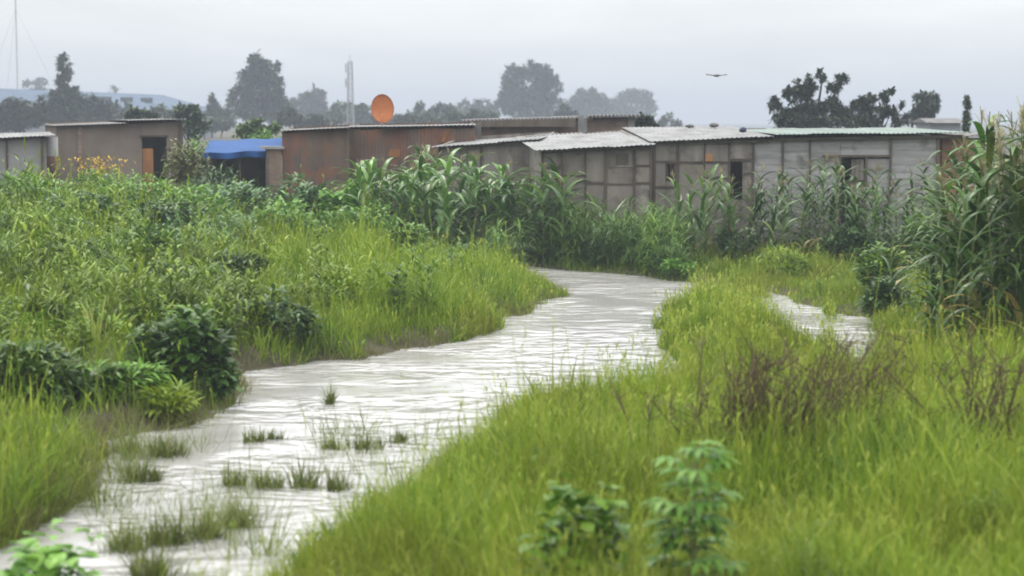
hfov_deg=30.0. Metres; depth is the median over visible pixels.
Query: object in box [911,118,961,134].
hut
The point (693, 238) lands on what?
leafy clump
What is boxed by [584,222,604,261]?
leafy clump
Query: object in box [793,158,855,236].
maize plant
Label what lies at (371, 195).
maize plant
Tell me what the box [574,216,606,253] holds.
leafy clump
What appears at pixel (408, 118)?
tree
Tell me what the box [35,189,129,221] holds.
bush
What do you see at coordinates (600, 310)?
water
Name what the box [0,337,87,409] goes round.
bush
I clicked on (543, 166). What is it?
maize plant
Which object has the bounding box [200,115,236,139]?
tree
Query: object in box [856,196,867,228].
maize plant
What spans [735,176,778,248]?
maize plant
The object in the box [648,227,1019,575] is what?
undergrowth
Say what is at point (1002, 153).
maize plant
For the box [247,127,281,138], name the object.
bush
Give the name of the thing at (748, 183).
maize plant
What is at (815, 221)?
maize plant
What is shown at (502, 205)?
maize plant
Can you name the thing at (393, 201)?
maize plant
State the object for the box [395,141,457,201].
maize plant
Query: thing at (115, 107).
tree
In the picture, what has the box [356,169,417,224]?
maize plant
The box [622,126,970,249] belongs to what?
shack
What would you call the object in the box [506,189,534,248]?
maize plant
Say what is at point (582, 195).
maize plant
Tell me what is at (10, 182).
bush
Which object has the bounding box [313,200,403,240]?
bush
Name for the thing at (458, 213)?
maize plant
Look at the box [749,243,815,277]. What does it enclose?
bush
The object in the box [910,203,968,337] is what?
maize plant
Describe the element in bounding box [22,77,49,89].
tree
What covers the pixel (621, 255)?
bush
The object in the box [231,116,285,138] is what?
tree
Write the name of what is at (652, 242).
leafy clump
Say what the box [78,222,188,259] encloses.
bush
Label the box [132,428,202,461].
grass tuft
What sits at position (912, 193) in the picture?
maize plant
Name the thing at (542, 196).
maize plant
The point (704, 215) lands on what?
maize plant
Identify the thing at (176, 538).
grass tuft
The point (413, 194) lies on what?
maize plant
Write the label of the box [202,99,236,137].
tree
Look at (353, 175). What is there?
maize plant
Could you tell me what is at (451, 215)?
maize plant
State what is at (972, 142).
maize plant
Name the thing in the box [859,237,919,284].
maize plant
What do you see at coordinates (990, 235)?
plumed reed
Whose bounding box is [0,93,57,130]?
tree
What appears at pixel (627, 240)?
leafy clump
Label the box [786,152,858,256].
maize plant
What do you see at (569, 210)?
maize plant
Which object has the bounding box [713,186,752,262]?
maize plant
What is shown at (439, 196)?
maize plant
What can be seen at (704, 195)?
maize plant
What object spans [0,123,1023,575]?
ground
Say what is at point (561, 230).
leafy clump
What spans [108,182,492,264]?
undergrowth
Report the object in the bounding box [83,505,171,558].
grass tuft
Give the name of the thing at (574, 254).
leafy clump
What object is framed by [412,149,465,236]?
maize plant
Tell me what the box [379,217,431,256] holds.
bush
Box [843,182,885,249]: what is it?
maize plant
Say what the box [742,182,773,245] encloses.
maize plant
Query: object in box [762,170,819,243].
maize plant
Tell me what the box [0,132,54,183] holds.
panel shed
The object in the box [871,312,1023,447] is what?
dead weed
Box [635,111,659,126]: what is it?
tree
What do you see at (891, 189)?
maize plant
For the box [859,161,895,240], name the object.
maize plant
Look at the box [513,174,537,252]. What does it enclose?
maize plant
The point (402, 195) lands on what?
maize plant
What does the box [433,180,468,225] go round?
maize plant
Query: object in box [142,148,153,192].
door
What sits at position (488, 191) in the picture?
maize plant
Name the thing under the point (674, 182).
maize plant
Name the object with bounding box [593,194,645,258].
leafy clump
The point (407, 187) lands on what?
maize plant
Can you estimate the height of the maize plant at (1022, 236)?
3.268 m
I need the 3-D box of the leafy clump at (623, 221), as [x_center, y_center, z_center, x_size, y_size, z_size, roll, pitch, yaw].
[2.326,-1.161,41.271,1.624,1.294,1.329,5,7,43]
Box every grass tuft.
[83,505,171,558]
[99,516,222,575]
[106,442,162,484]
[109,430,139,452]
[123,483,208,549]
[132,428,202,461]
[134,460,169,482]
[161,478,258,543]
[195,468,285,532]
[212,419,267,444]
[216,454,256,488]
[233,454,294,491]
[265,425,289,440]
[269,445,336,491]
[310,379,342,405]
[315,427,409,456]
[315,455,362,491]
[317,431,355,453]
[380,424,418,444]
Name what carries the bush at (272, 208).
on the ground at (242, 359)
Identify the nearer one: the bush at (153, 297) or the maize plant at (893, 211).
the bush at (153, 297)
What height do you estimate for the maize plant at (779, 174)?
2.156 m
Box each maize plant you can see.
[324,159,388,217]
[331,159,391,225]
[344,159,395,223]
[344,169,382,198]
[346,157,398,218]
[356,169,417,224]
[363,157,395,188]
[367,182,391,213]
[368,162,444,226]
[372,191,396,225]
[373,172,408,220]
[373,181,416,224]
[376,198,399,226]
[380,173,424,227]
[383,169,445,223]
[385,151,457,236]
[389,168,435,235]
[390,181,411,224]
[390,183,444,231]
[391,154,469,235]
[393,165,435,232]
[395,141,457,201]
[396,144,450,222]
[398,161,468,240]
[408,147,468,230]
[408,193,465,244]
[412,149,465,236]
[418,192,465,240]
[418,194,464,237]
[420,163,457,234]
[423,158,481,245]
[427,147,468,225]
[429,191,465,239]
[433,179,477,237]
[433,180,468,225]
[435,155,490,236]
[437,152,496,237]
[446,173,497,242]
[448,178,473,238]
[450,177,495,238]
[452,181,482,234]
[455,180,510,250]
[456,151,499,231]
[459,177,506,237]
[463,177,494,239]
[465,164,537,243]
[469,162,528,232]
[472,187,516,235]
[474,182,497,238]
[479,160,552,246]
[482,165,526,230]
[490,174,532,252]
[492,172,524,234]
[495,176,562,262]
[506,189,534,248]
[507,190,552,258]
[509,176,577,264]
[510,163,575,250]
[511,171,537,234]
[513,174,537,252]
[515,189,554,242]
[520,176,576,233]
[522,155,591,240]
[525,188,572,251]
[530,170,600,265]
[530,185,575,255]
[532,173,598,238]
[533,166,601,226]
[535,177,584,261]
[656,169,703,246]
[669,172,718,253]
[680,181,729,258]
[682,166,738,253]
[683,194,701,256]
[688,164,749,251]
[688,166,722,254]
[688,190,724,255]
[702,170,746,260]
[704,166,741,250]
[708,176,748,262]
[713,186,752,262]
[719,182,739,245]
[731,179,765,245]
[734,164,771,250]
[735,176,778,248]
[738,195,766,246]
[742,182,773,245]
[745,191,781,242]
[746,180,793,237]
[750,210,780,242]
[754,165,813,252]
[758,201,780,243]
[759,179,798,265]
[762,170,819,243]
[763,181,795,240]
[765,192,798,250]
[767,177,800,246]
[777,171,831,257]
[780,158,826,248]
[783,188,810,242]
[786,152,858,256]
[786,182,821,245]
[787,181,838,256]
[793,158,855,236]
[796,187,835,250]
[801,154,872,259]
[802,200,833,247]
[807,165,851,250]
[815,157,850,232]
[817,191,842,244]
[818,212,841,256]
[819,170,857,230]
[825,182,871,231]
[829,175,882,253]
[834,183,871,238]
[835,192,864,259]
[841,188,868,224]
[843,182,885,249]
[844,186,884,247]
[846,175,897,242]
[846,205,876,250]
[853,162,897,230]
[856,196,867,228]
[858,167,900,244]
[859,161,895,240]
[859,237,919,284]
[865,196,884,249]
[874,195,901,247]
[877,193,914,253]
[878,206,905,248]
[880,172,926,240]
[881,179,910,246]
[883,175,970,298]
[890,168,924,250]
[890,215,948,322]
[891,191,923,251]
[891,246,991,351]
[894,176,1012,341]
[894,195,913,243]
[896,168,1016,343]
[897,181,965,322]
[898,175,1023,347]
[902,112,1019,295]
[902,164,954,234]
[903,141,1004,308]
[905,160,986,322]
[905,170,987,335]
[906,154,1023,340]
[907,112,1023,335]
[907,143,1003,313]
[907,156,934,237]
[907,184,994,331]
[910,138,1019,317]
[910,149,996,294]
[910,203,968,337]
[911,176,950,215]
[912,134,1020,289]
[915,190,928,216]
[919,106,1017,283]
[919,157,1023,339]
[926,196,986,326]
[930,162,1014,335]
[937,121,1023,333]
[938,139,1020,305]
[947,144,1023,331]
[948,105,1023,263]
[951,160,1014,327]
[963,130,1023,291]
[963,143,1020,324]
[965,133,1005,270]
[968,136,1023,308]
[969,152,1023,346]
[972,111,1023,299]
[976,141,1023,337]
[984,176,1023,312]
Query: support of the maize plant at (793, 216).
on the ground at (242, 359)
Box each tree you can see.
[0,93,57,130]
[0,95,50,132]
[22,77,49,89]
[44,51,89,122]
[80,91,119,121]
[104,98,129,119]
[107,85,119,92]
[122,104,162,119]
[150,102,174,118]
[171,101,215,148]
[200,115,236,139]
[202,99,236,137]
[203,92,221,137]
[225,49,297,124]
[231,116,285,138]
[275,107,341,127]
[289,82,330,126]
[323,100,371,124]
[367,113,398,123]
[389,113,445,122]
[405,100,426,116]
[417,101,461,122]
[444,108,499,121]
[454,98,500,113]
[495,59,570,117]
[546,101,583,117]
[566,86,622,117]
[609,87,660,117]
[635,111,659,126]
[657,112,682,126]
[766,67,864,127]
[848,86,909,127]
[907,89,940,127]
[961,94,973,137]
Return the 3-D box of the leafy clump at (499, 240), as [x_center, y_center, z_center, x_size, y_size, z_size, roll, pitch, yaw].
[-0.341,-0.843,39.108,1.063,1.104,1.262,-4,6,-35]
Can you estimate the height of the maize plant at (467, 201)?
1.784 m
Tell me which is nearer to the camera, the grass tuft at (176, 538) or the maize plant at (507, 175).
the grass tuft at (176, 538)
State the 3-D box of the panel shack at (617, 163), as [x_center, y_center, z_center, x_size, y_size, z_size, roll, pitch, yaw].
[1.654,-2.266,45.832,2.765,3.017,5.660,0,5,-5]
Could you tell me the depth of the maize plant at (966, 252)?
23.35 m
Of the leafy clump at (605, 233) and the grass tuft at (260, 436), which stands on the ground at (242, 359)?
the leafy clump at (605, 233)
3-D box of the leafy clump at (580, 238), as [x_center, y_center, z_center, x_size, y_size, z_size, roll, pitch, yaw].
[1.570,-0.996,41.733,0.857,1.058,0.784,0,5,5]
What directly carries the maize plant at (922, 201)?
on the ground at (242, 359)
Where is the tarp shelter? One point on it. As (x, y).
(245, 158)
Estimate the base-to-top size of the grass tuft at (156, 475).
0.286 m
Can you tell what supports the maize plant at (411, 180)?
on the ground at (242, 359)
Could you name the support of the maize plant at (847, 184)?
on the ground at (242, 359)
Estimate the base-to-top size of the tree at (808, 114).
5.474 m
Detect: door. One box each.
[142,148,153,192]
[851,159,863,226]
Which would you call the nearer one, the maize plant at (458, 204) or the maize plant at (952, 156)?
the maize plant at (952, 156)
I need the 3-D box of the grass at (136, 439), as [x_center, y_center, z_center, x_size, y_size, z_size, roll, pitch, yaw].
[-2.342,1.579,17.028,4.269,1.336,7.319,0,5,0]
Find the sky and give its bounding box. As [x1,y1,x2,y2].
[0,0,1023,123]
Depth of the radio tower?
258.36 m
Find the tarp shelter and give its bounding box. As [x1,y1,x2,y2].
[204,138,281,199]
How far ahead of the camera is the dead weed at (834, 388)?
18.07 m
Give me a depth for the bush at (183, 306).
22.98 m
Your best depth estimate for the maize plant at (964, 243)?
23.98 m
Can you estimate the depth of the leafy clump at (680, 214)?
41.57 m
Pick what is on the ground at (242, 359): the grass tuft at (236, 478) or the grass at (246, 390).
the grass at (246, 390)
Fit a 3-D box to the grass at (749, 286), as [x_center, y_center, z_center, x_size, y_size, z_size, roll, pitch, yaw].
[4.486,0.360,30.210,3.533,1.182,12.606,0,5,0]
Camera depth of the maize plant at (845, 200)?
41.52 m
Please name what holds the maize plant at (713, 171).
on the ground at (242, 359)
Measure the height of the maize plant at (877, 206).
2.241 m
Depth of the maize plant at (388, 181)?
42.93 m
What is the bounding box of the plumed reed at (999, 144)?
[976,119,1019,331]
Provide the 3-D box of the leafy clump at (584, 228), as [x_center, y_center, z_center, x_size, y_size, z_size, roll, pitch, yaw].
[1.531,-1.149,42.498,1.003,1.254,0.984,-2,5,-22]
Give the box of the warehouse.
[0,88,210,137]
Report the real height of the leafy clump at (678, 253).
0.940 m
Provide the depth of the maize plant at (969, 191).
26.74 m
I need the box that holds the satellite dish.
[371,94,393,125]
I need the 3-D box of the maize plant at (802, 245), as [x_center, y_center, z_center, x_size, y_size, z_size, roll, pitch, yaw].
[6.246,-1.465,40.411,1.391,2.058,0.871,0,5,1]
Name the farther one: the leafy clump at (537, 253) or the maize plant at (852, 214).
the leafy clump at (537, 253)
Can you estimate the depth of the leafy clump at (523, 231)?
42.70 m
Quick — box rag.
[705,154,712,160]
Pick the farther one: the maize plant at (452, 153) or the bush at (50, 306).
the maize plant at (452, 153)
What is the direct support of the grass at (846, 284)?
on the ground at (242, 359)
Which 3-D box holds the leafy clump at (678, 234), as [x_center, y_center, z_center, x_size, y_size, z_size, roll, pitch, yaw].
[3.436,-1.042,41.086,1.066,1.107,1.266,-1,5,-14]
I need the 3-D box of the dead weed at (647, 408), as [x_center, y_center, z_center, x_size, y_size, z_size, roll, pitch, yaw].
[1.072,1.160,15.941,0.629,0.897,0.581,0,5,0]
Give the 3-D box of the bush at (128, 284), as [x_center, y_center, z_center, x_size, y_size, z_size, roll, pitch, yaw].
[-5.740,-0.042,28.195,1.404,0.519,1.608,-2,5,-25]
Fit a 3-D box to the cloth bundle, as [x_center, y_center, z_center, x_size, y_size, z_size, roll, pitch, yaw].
[5.540,-3.788,45.832,0.183,0.145,0.239,0,5,0]
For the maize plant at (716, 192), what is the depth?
41.78 m
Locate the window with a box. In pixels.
[666,163,674,179]
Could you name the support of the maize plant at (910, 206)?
on the ground at (242, 359)
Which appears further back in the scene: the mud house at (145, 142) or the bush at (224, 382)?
the mud house at (145, 142)
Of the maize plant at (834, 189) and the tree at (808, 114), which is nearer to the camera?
the maize plant at (834, 189)
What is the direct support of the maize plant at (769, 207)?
on the ground at (242, 359)
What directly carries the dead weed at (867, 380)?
on the ground at (242, 359)
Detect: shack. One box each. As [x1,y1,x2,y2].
[280,124,352,205]
[347,122,475,208]
[514,130,654,256]
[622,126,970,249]
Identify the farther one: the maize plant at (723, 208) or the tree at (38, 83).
the tree at (38, 83)
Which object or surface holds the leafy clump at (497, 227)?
on the ground at (242, 359)
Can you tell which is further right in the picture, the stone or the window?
the stone
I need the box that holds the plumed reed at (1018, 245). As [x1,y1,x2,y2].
[1001,129,1023,331]
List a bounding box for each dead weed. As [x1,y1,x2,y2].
[602,370,675,454]
[640,319,885,462]
[745,321,917,443]
[807,328,966,413]
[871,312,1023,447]
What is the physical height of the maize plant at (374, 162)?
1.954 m
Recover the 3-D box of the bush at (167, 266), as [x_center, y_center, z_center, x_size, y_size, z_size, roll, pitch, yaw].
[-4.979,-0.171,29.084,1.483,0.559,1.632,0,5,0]
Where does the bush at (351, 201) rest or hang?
on the ground at (242, 359)
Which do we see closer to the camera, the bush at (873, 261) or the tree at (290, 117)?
the bush at (873, 261)
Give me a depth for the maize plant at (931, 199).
41.86 m
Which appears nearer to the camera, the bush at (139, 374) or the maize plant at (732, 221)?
the bush at (139, 374)
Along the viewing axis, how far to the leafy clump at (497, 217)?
42.92 m
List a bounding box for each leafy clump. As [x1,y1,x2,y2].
[469,218,510,260]
[473,200,520,256]
[474,223,518,261]
[498,213,537,262]
[500,219,535,268]
[506,208,539,256]
[522,222,558,260]
[539,223,574,264]
[546,210,576,257]
[554,203,596,268]
[557,199,599,260]
[564,197,611,251]
[567,191,610,245]
[569,220,593,259]
[570,212,591,260]
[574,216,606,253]
[575,219,609,264]
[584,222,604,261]
[585,204,648,257]
[589,204,624,261]
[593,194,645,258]
[593,198,633,263]
[611,215,646,264]
[616,210,642,254]
[622,212,662,264]
[626,234,660,269]
[627,207,692,263]
[628,209,667,260]
[634,211,678,271]
[637,207,691,251]
[638,202,664,226]
[639,193,674,223]
[640,204,672,243]
[646,232,677,272]
[653,216,689,256]
[655,231,697,270]
[659,194,694,247]
[659,203,714,251]
[659,217,692,254]
[661,231,688,261]
[666,210,715,258]
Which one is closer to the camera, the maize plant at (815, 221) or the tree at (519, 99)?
the maize plant at (815, 221)
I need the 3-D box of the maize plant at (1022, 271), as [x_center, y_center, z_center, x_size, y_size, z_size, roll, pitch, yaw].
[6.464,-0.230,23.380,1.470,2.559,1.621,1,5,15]
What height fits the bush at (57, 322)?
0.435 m
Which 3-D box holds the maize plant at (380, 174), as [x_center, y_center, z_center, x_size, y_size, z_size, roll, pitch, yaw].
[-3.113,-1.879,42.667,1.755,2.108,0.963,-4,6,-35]
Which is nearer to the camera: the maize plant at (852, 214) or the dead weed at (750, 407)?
the dead weed at (750, 407)
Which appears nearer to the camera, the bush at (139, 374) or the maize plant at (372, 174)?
the bush at (139, 374)
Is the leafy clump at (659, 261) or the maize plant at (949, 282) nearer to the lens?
the maize plant at (949, 282)
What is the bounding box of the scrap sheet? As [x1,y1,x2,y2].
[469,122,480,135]
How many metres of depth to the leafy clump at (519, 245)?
38.62 m
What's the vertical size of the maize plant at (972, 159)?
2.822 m
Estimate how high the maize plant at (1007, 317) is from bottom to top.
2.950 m
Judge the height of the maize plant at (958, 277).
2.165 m
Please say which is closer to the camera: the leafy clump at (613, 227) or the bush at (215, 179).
the leafy clump at (613, 227)
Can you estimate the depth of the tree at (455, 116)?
206.32 m
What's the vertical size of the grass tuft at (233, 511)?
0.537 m
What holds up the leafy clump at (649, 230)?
on the ground at (242, 359)
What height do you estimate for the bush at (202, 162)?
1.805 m
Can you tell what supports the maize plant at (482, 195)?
on the ground at (242, 359)
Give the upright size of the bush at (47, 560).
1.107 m
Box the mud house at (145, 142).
[43,118,185,192]
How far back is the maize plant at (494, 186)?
44.24 m
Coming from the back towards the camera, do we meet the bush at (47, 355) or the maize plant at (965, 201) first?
the maize plant at (965, 201)
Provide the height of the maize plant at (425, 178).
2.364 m
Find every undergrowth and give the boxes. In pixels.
[0,137,478,405]
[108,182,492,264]
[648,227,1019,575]
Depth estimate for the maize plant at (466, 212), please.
43.09 m
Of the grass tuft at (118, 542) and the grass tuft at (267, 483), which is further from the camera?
the grass tuft at (267, 483)
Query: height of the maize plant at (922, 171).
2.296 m
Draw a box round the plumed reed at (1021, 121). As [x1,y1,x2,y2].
[998,96,1023,321]
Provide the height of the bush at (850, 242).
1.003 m
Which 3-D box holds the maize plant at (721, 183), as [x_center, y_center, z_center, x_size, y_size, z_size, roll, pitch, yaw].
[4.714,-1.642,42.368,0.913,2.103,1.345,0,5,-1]
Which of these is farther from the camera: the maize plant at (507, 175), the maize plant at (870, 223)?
the maize plant at (507, 175)
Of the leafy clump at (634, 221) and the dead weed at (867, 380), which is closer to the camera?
the dead weed at (867, 380)
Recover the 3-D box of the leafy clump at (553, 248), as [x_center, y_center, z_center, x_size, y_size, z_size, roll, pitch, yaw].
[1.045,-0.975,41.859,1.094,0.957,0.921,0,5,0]
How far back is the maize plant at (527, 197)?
44.29 m
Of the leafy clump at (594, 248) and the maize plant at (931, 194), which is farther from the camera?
the leafy clump at (594, 248)
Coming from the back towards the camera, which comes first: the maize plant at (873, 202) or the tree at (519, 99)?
the tree at (519, 99)
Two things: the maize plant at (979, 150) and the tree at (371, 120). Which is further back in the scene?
the tree at (371, 120)
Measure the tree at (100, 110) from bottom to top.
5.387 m
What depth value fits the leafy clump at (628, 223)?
41.87 m
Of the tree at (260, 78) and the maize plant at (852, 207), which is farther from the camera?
the tree at (260, 78)
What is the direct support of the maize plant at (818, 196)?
on the ground at (242, 359)
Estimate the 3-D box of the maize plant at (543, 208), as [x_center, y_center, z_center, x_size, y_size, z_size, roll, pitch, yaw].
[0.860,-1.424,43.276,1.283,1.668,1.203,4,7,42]
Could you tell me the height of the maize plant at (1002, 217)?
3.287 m
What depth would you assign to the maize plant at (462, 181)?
43.96 m
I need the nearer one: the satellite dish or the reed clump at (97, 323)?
the reed clump at (97, 323)
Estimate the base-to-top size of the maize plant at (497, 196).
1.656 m
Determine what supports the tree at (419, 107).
on the ground at (242, 359)
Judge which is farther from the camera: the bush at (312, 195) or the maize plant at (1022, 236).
the bush at (312, 195)
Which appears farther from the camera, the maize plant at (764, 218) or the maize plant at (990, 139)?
the maize plant at (764, 218)
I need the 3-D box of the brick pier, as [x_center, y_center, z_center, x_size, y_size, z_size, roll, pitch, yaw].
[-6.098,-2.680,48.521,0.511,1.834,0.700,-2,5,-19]
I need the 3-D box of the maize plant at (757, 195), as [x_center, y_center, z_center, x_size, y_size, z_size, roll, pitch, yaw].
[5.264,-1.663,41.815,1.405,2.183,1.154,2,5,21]
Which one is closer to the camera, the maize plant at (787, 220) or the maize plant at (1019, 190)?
the maize plant at (1019, 190)
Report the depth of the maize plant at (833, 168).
42.18 m
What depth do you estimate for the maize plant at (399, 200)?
41.51 m
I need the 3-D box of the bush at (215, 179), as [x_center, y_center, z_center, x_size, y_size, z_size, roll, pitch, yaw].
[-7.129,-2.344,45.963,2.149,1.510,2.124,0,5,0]
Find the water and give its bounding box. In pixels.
[0,266,876,575]
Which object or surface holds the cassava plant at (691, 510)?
on the ground at (242, 359)
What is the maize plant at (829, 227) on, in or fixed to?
on the ground at (242, 359)
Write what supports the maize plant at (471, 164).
on the ground at (242, 359)
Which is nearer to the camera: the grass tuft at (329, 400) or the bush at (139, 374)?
the bush at (139, 374)
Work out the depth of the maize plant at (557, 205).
42.14 m
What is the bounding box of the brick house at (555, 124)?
[461,114,641,135]
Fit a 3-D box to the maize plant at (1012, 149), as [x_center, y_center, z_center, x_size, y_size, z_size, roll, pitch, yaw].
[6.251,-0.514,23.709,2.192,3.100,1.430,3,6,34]
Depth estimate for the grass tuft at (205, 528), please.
14.71 m
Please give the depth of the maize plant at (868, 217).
41.03 m
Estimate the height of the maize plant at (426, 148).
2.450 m
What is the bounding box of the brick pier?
[259,146,283,207]
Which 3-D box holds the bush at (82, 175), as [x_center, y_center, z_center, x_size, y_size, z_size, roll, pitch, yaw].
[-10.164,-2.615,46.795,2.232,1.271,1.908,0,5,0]
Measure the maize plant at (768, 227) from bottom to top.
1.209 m
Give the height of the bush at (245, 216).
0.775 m
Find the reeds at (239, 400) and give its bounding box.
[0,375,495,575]
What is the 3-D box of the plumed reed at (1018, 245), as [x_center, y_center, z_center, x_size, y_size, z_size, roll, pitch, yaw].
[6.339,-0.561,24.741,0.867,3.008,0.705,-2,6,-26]
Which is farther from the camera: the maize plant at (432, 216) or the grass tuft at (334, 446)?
the maize plant at (432, 216)
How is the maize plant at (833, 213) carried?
on the ground at (242, 359)
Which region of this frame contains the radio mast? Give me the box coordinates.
[2,0,47,88]
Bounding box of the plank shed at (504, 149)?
[432,132,556,238]
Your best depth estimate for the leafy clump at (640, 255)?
39.91 m
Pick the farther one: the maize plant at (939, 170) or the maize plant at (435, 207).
the maize plant at (435, 207)
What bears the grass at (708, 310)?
on the ground at (242, 359)
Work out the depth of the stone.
47.75 m
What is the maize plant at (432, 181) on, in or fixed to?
on the ground at (242, 359)
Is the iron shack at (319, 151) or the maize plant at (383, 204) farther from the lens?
the iron shack at (319, 151)
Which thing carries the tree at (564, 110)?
on the ground at (242, 359)
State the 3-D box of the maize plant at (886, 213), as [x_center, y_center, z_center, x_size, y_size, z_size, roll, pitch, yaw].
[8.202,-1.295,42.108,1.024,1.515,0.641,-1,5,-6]
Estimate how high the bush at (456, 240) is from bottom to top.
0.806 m
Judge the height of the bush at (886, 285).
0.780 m
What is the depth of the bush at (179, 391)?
20.21 m
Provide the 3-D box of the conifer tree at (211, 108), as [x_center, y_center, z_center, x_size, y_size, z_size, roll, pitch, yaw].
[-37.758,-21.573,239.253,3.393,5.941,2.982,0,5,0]
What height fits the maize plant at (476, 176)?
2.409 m
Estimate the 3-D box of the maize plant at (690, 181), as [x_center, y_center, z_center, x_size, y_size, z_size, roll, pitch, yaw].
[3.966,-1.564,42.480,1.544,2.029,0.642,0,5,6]
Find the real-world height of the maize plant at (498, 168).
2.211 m
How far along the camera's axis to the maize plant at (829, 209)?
41.86 m
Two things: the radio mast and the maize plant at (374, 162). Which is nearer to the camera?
the maize plant at (374, 162)
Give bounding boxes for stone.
[709,123,718,127]
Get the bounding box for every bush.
[0,170,59,208]
[0,208,93,229]
[0,238,58,268]
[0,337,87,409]
[0,519,103,575]
[4,310,85,339]
[12,286,103,322]
[19,178,98,204]
[26,236,117,273]
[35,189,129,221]
[42,155,137,195]
[48,359,131,403]
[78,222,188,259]
[80,357,171,400]
[84,272,163,301]
[92,169,185,210]
[111,283,206,327]
[116,195,208,234]
[121,302,239,385]
[131,374,204,419]
[145,182,233,221]
[146,259,226,290]
[161,138,215,194]
[162,305,223,352]
[179,160,259,202]
[183,135,224,192]
[186,180,288,218]
[197,209,292,230]
[197,350,243,402]
[211,248,268,283]
[228,283,325,339]
[245,190,326,240]
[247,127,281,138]
[274,171,345,223]
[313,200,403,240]
[317,175,370,225]
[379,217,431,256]
[446,235,488,253]
[516,471,631,575]
[527,448,576,488]
[612,232,664,259]
[657,255,698,278]
[712,226,765,260]
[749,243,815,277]
[818,223,885,261]
[847,241,911,288]
[853,275,920,316]
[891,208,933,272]
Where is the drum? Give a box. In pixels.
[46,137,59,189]
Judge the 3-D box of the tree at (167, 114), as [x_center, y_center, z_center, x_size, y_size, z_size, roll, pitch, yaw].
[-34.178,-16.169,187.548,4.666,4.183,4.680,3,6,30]
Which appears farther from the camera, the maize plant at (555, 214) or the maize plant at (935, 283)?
the maize plant at (555, 214)
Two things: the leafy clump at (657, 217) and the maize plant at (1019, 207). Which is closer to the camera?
the maize plant at (1019, 207)
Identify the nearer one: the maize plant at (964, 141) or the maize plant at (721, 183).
the maize plant at (964, 141)
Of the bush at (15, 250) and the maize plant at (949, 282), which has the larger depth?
the bush at (15, 250)
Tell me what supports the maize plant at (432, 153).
on the ground at (242, 359)
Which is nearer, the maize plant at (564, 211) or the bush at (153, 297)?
the bush at (153, 297)
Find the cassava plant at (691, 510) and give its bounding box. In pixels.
[639,440,750,575]
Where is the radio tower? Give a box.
[345,61,353,125]
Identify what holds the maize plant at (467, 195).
on the ground at (242, 359)
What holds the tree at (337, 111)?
on the ground at (242, 359)
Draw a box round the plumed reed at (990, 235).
[968,125,1010,343]
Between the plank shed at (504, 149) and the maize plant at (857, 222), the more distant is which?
the plank shed at (504, 149)
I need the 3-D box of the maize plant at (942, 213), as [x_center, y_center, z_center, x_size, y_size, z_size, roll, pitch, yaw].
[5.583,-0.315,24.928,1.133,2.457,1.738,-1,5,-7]
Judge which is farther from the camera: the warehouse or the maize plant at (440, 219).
the warehouse
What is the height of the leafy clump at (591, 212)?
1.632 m
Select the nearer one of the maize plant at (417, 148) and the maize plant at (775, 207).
the maize plant at (775, 207)
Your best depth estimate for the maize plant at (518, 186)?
43.98 m
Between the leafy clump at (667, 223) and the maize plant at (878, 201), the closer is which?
the leafy clump at (667, 223)
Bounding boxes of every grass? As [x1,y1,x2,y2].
[0,362,201,575]
[1,271,572,567]
[60,379,474,559]
[133,263,1023,575]
[449,222,1012,316]
[648,263,865,371]
[671,257,919,357]
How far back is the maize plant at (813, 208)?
41.39 m
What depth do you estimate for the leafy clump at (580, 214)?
42.59 m
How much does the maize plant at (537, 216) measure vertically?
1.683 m
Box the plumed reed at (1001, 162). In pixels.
[966,111,1019,331]
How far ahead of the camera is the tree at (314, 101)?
364.87 m
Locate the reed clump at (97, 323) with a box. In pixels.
[51,294,131,345]
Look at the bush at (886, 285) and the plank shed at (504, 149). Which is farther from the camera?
the plank shed at (504, 149)
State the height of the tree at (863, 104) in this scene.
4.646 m
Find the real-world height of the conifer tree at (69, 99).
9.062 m
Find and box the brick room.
[918,131,985,232]
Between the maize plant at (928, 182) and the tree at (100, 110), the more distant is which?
the tree at (100, 110)
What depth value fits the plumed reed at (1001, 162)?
23.84 m
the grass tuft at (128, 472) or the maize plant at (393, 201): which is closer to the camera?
the grass tuft at (128, 472)
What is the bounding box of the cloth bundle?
[739,127,746,131]
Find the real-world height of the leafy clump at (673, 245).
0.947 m
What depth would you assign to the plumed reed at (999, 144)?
23.46 m
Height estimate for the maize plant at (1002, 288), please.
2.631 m
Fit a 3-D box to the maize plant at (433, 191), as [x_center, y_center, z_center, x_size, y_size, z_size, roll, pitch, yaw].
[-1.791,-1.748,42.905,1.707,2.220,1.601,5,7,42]
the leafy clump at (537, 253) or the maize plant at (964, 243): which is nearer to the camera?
the maize plant at (964, 243)
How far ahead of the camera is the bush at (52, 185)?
41.11 m
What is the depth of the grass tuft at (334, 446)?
18.71 m
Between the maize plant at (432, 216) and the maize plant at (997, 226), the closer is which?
the maize plant at (997, 226)
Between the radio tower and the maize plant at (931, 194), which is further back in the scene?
the radio tower
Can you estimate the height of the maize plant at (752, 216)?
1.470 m
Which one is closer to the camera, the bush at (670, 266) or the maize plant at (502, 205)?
the bush at (670, 266)
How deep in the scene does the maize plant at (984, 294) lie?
24.84 m
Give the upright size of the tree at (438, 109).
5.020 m
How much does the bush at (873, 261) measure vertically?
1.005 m
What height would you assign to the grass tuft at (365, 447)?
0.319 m

